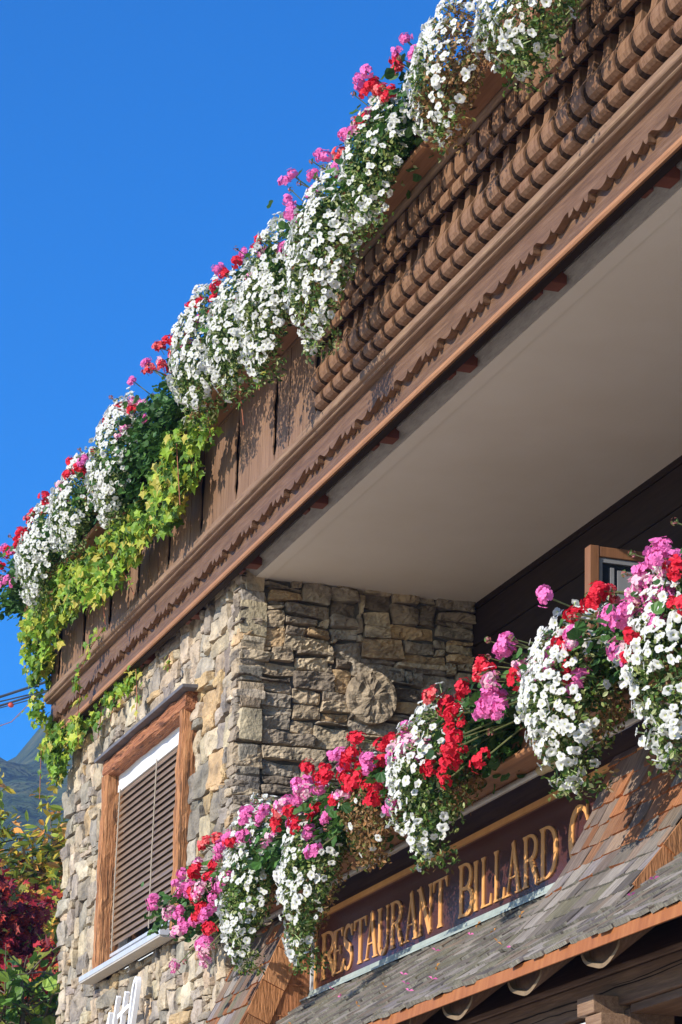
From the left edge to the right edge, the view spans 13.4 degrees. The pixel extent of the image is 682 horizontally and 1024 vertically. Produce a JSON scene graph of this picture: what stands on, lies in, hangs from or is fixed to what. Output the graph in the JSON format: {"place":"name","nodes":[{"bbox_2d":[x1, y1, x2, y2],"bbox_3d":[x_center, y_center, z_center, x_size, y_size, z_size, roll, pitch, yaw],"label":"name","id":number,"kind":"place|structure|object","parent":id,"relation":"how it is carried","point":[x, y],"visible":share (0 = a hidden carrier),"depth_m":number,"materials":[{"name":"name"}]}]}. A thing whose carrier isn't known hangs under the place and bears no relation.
{"place":"outdoors","nodes":[
{"label":"outdoors","id":0,"kind":"place"},
{"bbox_2d":[0,714,71,944],"bbox_3d":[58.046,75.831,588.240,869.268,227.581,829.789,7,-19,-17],"label":"mountain","id":1,"kind":"structure","parent":0,"point":[21,777],"depth_m":491.82,"materials":[{"name":"grey stone"}]},
{"bbox_2d":[0,0,506,760],"label":"sky","id":2,"kind":"structure","parent":0,"point":[143,142],"materials":[{"name":"blue"}]},
{"bbox_3d":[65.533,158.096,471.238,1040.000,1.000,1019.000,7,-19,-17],"label":"ground","id":3,"kind":"structure","parent":0,"visible":0},
{"bbox_2d":[0,945,60,1023],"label":"green shrub","id":4,"kind":"object","parent":3,"relation":"on","point":[16,987],"visible":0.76,"depth_m":21.20,"materials":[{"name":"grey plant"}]},
{"bbox_2d":[0,858,62,1023],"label":"japanese maple","id":5,"kind":"object","parent":3,"relation":"on","point":[20,937],"visible":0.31,"depth_m":24.37,"materials":[{"name":"red plant"}]},
{"bbox_2d":[0,805,65,950],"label":"broadleaf tree","id":6,"kind":"object","parent":3,"relation":"on","point":[18,824],"visible":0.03,"depth_m":29.03,"materials":[{"name":"green plant"}]},
{"bbox_2d":[0,772,67,964],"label":"broadleaf tree","id":7,"kind":"object","parent":3,"relation":"on","point":[48,871],"visible":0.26,"depth_m":27.89,"materials":[{"name":"green plant"}]},
{"bbox_2d":[43,0,681,1023],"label":"stone house","id":8,"kind":"structure","parent":3,"relation":"on","point":[453,452],"depth_m":14.98,"materials":[{"name":"beige stone"}]},
{"bbox_2d":[0,691,46,706],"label":"overhead cable","id":9,"kind":"object","parent":8,"relation":"attached to","point":[13,701],"visible":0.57,"depth_m":62.64,"materials":[{"name":"metal"}]},
{"bbox_2d":[0,690,46,701],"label":"overhead cable","id":10,"kind":"object","parent":8,"relation":"attached to","point":[18,697],"visible":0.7,"depth_m":62.63,"materials":[{"name":"metal"}]},
{"bbox_2d":[0,679,50,697],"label":"overhead cable","id":11,"kind":"object","parent":8,"relation":"attached to","point":[14,692],"visible":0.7,"depth_m":62.68,"materials":[{"name":"metal"}]},
{"bbox_2d":[0,559,88,798],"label":"creeper","id":12,"kind":"object","parent":8,"relation":"attached to","point":[44,629],"visible":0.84,"depth_m":20.56,"materials":[{"name":"green plant"}]},
{"bbox_2d":[24,557,74,611],"bbox_3d":[-2.002,0.443,20.637,0.202,0.208,1.384,7,-19,-17],"label":"flower box","id":13,"kind":"object","parent":8,"relation":"attached to","point":[54,574],"visible":0.09,"depth_m":20.28,"materials":[{"name":"brown wood"}]},
{"bbox_2d":[0,535,41,625],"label":"geranium plant","id":14,"kind":"object","parent":13,"relation":"in","point":[11,605],"visible":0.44,"depth_m":21.18,"materials":[{"name":"pink plant"}]},
{"bbox_2d":[12,493,63,615],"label":"petunia plant","id":15,"kind":"object","parent":13,"relation":"in","point":[37,576],"visible":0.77,"depth_m":20.05,"materials":[{"name":"white plant"}]},
{"bbox_2d":[0,491,81,603],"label":"geranium plant","id":16,"kind":"object","parent":13,"relation":"in","point":[18,533],"visible":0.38,"depth_m":20.37,"materials":[{"name":"red plant"}]},
{"bbox_2d":[68,627,105,750],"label":"creeper","id":17,"kind":"object","parent":8,"relation":"attached to","point":[74,735],"visible":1,"depth_m":19.85,"materials":[{"name":"green plant"}]},
{"bbox_2d":[68,512,125,558],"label":"flower box","id":18,"kind":"object","parent":8,"relation":"attached to","point":[94,532],"visible":0.1,"depth_m":19.43,"materials":[{"name":"brown wood"}]},
{"bbox_2d":[44,446,97,565],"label":"petunia plant","id":19,"kind":"object","parent":18,"relation":"in","point":[68,539],"visible":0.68,"depth_m":19.16,"materials":[{"name":"white plant"}]},
{"bbox_2d":[37,447,106,556],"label":"geranium plant","id":20,"kind":"object","parent":18,"relation":"in","point":[79,465],"visible":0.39,"depth_m":19.17,"materials":[{"name":"red plant"}]},
{"bbox_2d":[63,497,152,624],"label":"creeper","id":21,"kind":"object","parent":8,"relation":"attached to","point":[95,580],"visible":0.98,"depth_m":18.60,"materials":[{"name":"green plant"}]},
{"bbox_2d":[107,976,140,1023],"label":"script sign","id":22,"kind":"object","parent":8,"relation":"attached to","point":[131,1008],"visible":1,"depth_m":17.94,"materials":[{"name":"white paint"}]},
{"bbox_2d":[83,655,170,742],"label":"creeper","id":23,"kind":"object","parent":8,"relation":"attached to","point":[129,683],"visible":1,"depth_m":19.34,"materials":[{"name":"green plant"}]},
{"bbox_2d":[79,683,198,984],"bbox_3d":[-1.217,2.090,18.434,0.285,1.515,2.280,7,-19,-17],"label":"window","id":24,"kind":"structure","parent":8,"relation":"in","point":[145,809],"depth_m":18.63,"materials":[{"name":"brown wood"}]},
{"bbox_2d":[144,412,208,481],"bbox_3d":[-1.101,-0.370,18.070,0.202,0.208,1.384,7,-19,-17],"label":"flower box","id":25,"kind":"object","parent":8,"relation":"attached to","point":[185,432],"visible":0.12,"depth_m":17.43,"materials":[{"name":"brown wood"}]},
{"bbox_2d":[78,387,144,533],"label":"petunia plant","id":26,"kind":"object","parent":25,"relation":"in","point":[105,491],"visible":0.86,"depth_m":18.18,"materials":[{"name":"white plant"}]},
{"bbox_2d":[88,357,193,523],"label":"geranium plant","id":27,"kind":"object","parent":25,"relation":"in","point":[144,457],"visible":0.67,"depth_m":17.84,"materials":[{"name":"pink plant"}]},
{"bbox_2d":[130,371,266,541],"bbox_3d":[-0.813,-0.377,16.868,0.297,0.671,2.934,7,-19,-17],"label":"creeper","id":28,"kind":"object","parent":8,"relation":"attached to","point":[172,485],"visible":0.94,"depth_m":17.27,"materials":[{"name":"green plant"}]},
{"bbox_2d":[180,352,279,429],"bbox_3d":[-0.651,-0.776,16.786,0.202,0.208,1.384,7,-19,-17],"label":"flower box","id":29,"kind":"object","parent":8,"relation":"attached to","point":[222,414],"visible":0.04,"depth_m":16.82,"materials":[{"name":"brown wood"}]},
{"bbox_2d":[140,332,227,438],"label":"geranium plant","id":30,"kind":"object","parent":29,"relation":"in","point":[165,395],"visible":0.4,"depth_m":17.22,"materials":[{"name":"green plant"}]},
{"bbox_2d":[166,274,233,433],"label":"petunia plant","id":31,"kind":"object","parent":29,"relation":"in","point":[192,396],"visible":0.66,"depth_m":16.43,"materials":[{"name":"white plant"}]},
{"bbox_2d":[168,295,236,408],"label":"geranium plant","id":32,"kind":"object","parent":29,"relation":"in","point":[198,299],"visible":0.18,"depth_m":16.52,"materials":[{"name":"red plant"}]},
{"bbox_2d":[216,867,325,927],"bbox_3d":[-0.345,2.005,15.570,0.212,0.213,1.564,7,-19,-17],"label":"flower box","id":33,"kind":"object","parent":8,"relation":"attached to","point":[275,907],"visible":0.02,"depth_m":15.58,"materials":[{"name":"brown wood"}]},
{"bbox_2d":[141,824,320,972],"bbox_3d":[-0.574,2.145,15.668,0.619,0.732,2.118,7,-19,-17],"label":"geranium plant","id":34,"kind":"object","parent":33,"relation":"in","point":[196,908],"visible":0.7,"depth_m":15.55,"materials":[{"name":"pink plant"}]},
{"bbox_2d":[214,792,280,976],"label":"petunia plant","id":35,"kind":"object","parent":33,"relation":"in","point":[241,929],"visible":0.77,"depth_m":14.88,"materials":[{"name":"white plant"}]},
{"bbox_2d":[261,245,350,353],"bbox_3d":[-0.200,-1.183,15.502,0.202,0.208,1.384,7,-19,-17],"label":"flower box","id":36,"kind":"object","parent":8,"relation":"attached to","point":[289,338],"visible":0.02,"depth_m":15.79,"materials":[{"name":"brown wood"}]},
{"bbox_2d":[200,258,265,411],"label":"petunia plant","id":37,"kind":"object","parent":36,"relation":"in","point":[230,368],"visible":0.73,"depth_m":15.75,"materials":[{"name":"white plant"}]},
{"bbox_2d":[199,233,286,350],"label":"geranium plant","id":38,"kind":"object","parent":36,"relation":"in","point":[222,270],"visible":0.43,"depth_m":15.85,"materials":[{"name":"red plant"}]},
{"bbox_2d":[232,211,304,392],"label":"petunia plant","id":39,"kind":"object","parent":36,"relation":"in","point":[264,335],"visible":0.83,"depth_m":15.16,"materials":[{"name":"white plant"}]},
{"bbox_2d":[244,167,335,294],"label":"geranium plant","id":40,"kind":"object","parent":36,"relation":"in","point":[288,215],"visible":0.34,"depth_m":14.99,"materials":[{"name":"pink plant"}]},
{"bbox_2d":[305,798,429,878],"bbox_3d":[0.162,1.546,14.124,0.212,0.213,1.564,7,-19,-17],"label":"flower box","id":41,"kind":"object","parent":8,"relation":"attached to","point":[395,841],"visible":0.01,"depth_m":14.13,"materials":[{"name":"brown wood"}]},
{"bbox_2d":[272,777,358,975],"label":"petunia plant","id":42,"kind":"object","parent":41,"relation":"in","point":[316,877],"visible":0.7,"depth_m":13.91,"materials":[{"name":"white plant"}]},
{"bbox_2d":[238,774,400,883],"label":"geranium plant","id":43,"kind":"object","parent":41,"relation":"in","point":[285,805],"visible":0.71,"depth_m":14.10,"materials":[{"name":"pink plant"}]},
{"bbox_2d":[337,752,411,871],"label":"petunia plant","id":44,"kind":"object","parent":41,"relation":"in","point":[370,842],"visible":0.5,"depth_m":13.22,"materials":[{"name":"brown plant"}]},
{"bbox_2d":[292,730,466,849],"bbox_3d":[0.220,1.259,13.396,0.582,0.450,1.312,7,-19,-17],"label":"geranium plant","id":45,"kind":"object","parent":41,"relation":"in","point":[347,758],"visible":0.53,"depth_m":13.29,"materials":[{"name":"red plant"}]},
{"bbox_2d":[334,116,454,258],"bbox_3d":[0.251,-1.589,14.219,0.202,0.208,1.384,7,-19,-17],"label":"flower box","id":46,"kind":"object","parent":8,"relation":"attached to","point":[423,162],"visible":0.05,"depth_m":13.84,"materials":[{"name":"brown wood"}]},
{"bbox_2d":[278,154,371,363],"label":"petunia plant","id":47,"kind":"object","parent":46,"relation":"in","point":[298,256],"visible":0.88,"depth_m":14.29,"materials":[{"name":"white plant"}]},
{"bbox_2d":[287,101,421,262],"bbox_3d":[0.098,-1.654,14.277,0.551,0.482,1.301,7,-19,-17],"label":"geranium plant","id":48,"kind":"object","parent":46,"relation":"in","point":[322,157],"visible":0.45,"depth_m":14.27,"materials":[{"name":"pink plant"}]},
{"bbox_2d":[331,90,416,248],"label":"petunia plant","id":49,"kind":"object","parent":46,"relation":"in","point":[364,201],"visible":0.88,"depth_m":13.69,"materials":[{"name":"white plant"}]},
{"bbox_2d":[340,32,472,208],"bbox_3d":[0.342,-1.887,13.685,0.540,0.566,1.162,7,-19,-17],"label":"geranium plant","id":50,"kind":"object","parent":46,"relation":"in","point":[374,86],"visible":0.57,"depth_m":13.58,"materials":[{"name":"pink plant"}]},
{"bbox_2d":[309,746,643,997],"bbox_3d":[0.658,1.676,13.246,0.028,0.477,5.094,7,-19,-17],"label":"restaurant sign","id":51,"kind":"object","parent":8,"relation":"attached to","point":[524,851],"visible":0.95,"depth_m":13.58,"materials":[{"name":"brown wood"}]},
{"bbox_2d":[414,707,562,816],"bbox_3d":[0.670,1.088,12.677,0.212,0.213,1.564,7,-19,-17],"label":"flower box","id":52,"kind":"object","parent":8,"relation":"attached to","point":[524,760],"visible":0.08,"depth_m":12.35,"materials":[{"name":"brown wood"}]},
{"bbox_2d":[385,682,488,874],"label":"petunia plant","id":53,"kind":"object","parent":52,"relation":"in","point":[437,825],"visible":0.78,"depth_m":12.39,"materials":[{"name":"white plant"}]},
{"bbox_2d":[370,684,525,819],"bbox_3d":[0.505,1.075,12.622,0.602,0.436,1.081,7,-19,-17],"label":"geranium plant","id":54,"kind":"object","parent":52,"relation":"in","point":[493,762],"visible":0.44,"depth_m":12.32,"materials":[{"name":"pink plant"}]},
{"bbox_2d":[419,677,539,789],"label":"geranium plant","id":55,"kind":"object","parent":52,"relation":"in","point":[451,750],"visible":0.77,"depth_m":12.06,"materials":[{"name":"red plant"}]},
{"bbox_2d":[424,0,575,146],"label":"flower box","id":56,"kind":"object","parent":8,"relation":"attached to","point":[490,88],"visible":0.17,"depth_m":12.94,"materials":[{"name":"brown wood"}]},
{"bbox_2d":[403,0,506,161],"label":"petunia plant","id":57,"kind":"object","parent":56,"relation":"in","point":[445,118],"visible":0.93,"depth_m":12.76,"materials":[{"name":"white plant"}]},
{"bbox_2d":[540,0,590,11],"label":"flower box","id":58,"kind":"object","parent":8,"relation":"attached to","point":[550,7],"visible":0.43,"depth_m":12.20,"materials":[{"name":"brown wood"}]},
{"bbox_2d":[468,0,585,99],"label":"petunia plant","id":59,"kind":"object","parent":58,"relation":"in","point":[518,36],"visible":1,"depth_m":11.81,"materials":[{"name":"white plant"}]},
{"bbox_2d":[550,664,681,742],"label":"flower box","id":60,"kind":"object","parent":8,"relation":"attached to","point":[626,695],"visible":0.02,"depth_m":11.30,"materials":[{"name":"brown wood"}]},
{"bbox_2d":[459,631,593,773],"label":"geranium plant","id":61,"kind":"object","parent":60,"relation":"in","point":[492,703],"visible":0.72,"depth_m":11.67,"materials":[{"name":"pink plant"}]},
{"bbox_2d":[514,596,643,803],"bbox_3d":[0.939,0.729,11.136,0.599,0.785,0.872,7,-19,-17],"label":"petunia plant","id":62,"kind":"object","parent":60,"relation":"in","point":[584,731],"visible":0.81,"depth_m":10.93,"materials":[{"name":"white plant"}]},
{"bbox_2d":[516,584,677,726],"bbox_3d":[1.013,0.524,11.120,0.646,0.496,0.845,7,-19,-17],"label":"geranium plant","id":63,"kind":"object","parent":60,"relation":"in","point":[573,614],"visible":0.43,"depth_m":10.96,"materials":[{"name":"pink plant"}]},
{"bbox_2d":[571,570,681,681],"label":"geranium plant","id":64,"kind":"object","parent":60,"relation":"in","point":[597,594],"visible":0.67,"depth_m":10.61,"materials":[{"name":"pink plant"}]},
{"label":"flower box","id":65,"kind":"object","parent":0,"visible":0},
{"bbox_2d":[605,517,681,662],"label":"geranium plant","id":66,"kind":"object","parent":65,"relation":"in","point":[664,556],"visible":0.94,"depth_m":10.26,"materials":[{"name":"pink plant"}]},
{"bbox_2d":[613,549,681,778],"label":"petunia plant","id":67,"kind":"object","parent":65,"relation":"in","point":[670,721],"visible":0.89,"depth_m":10.17,"materials":[{"name":"white plant"}]}
]}

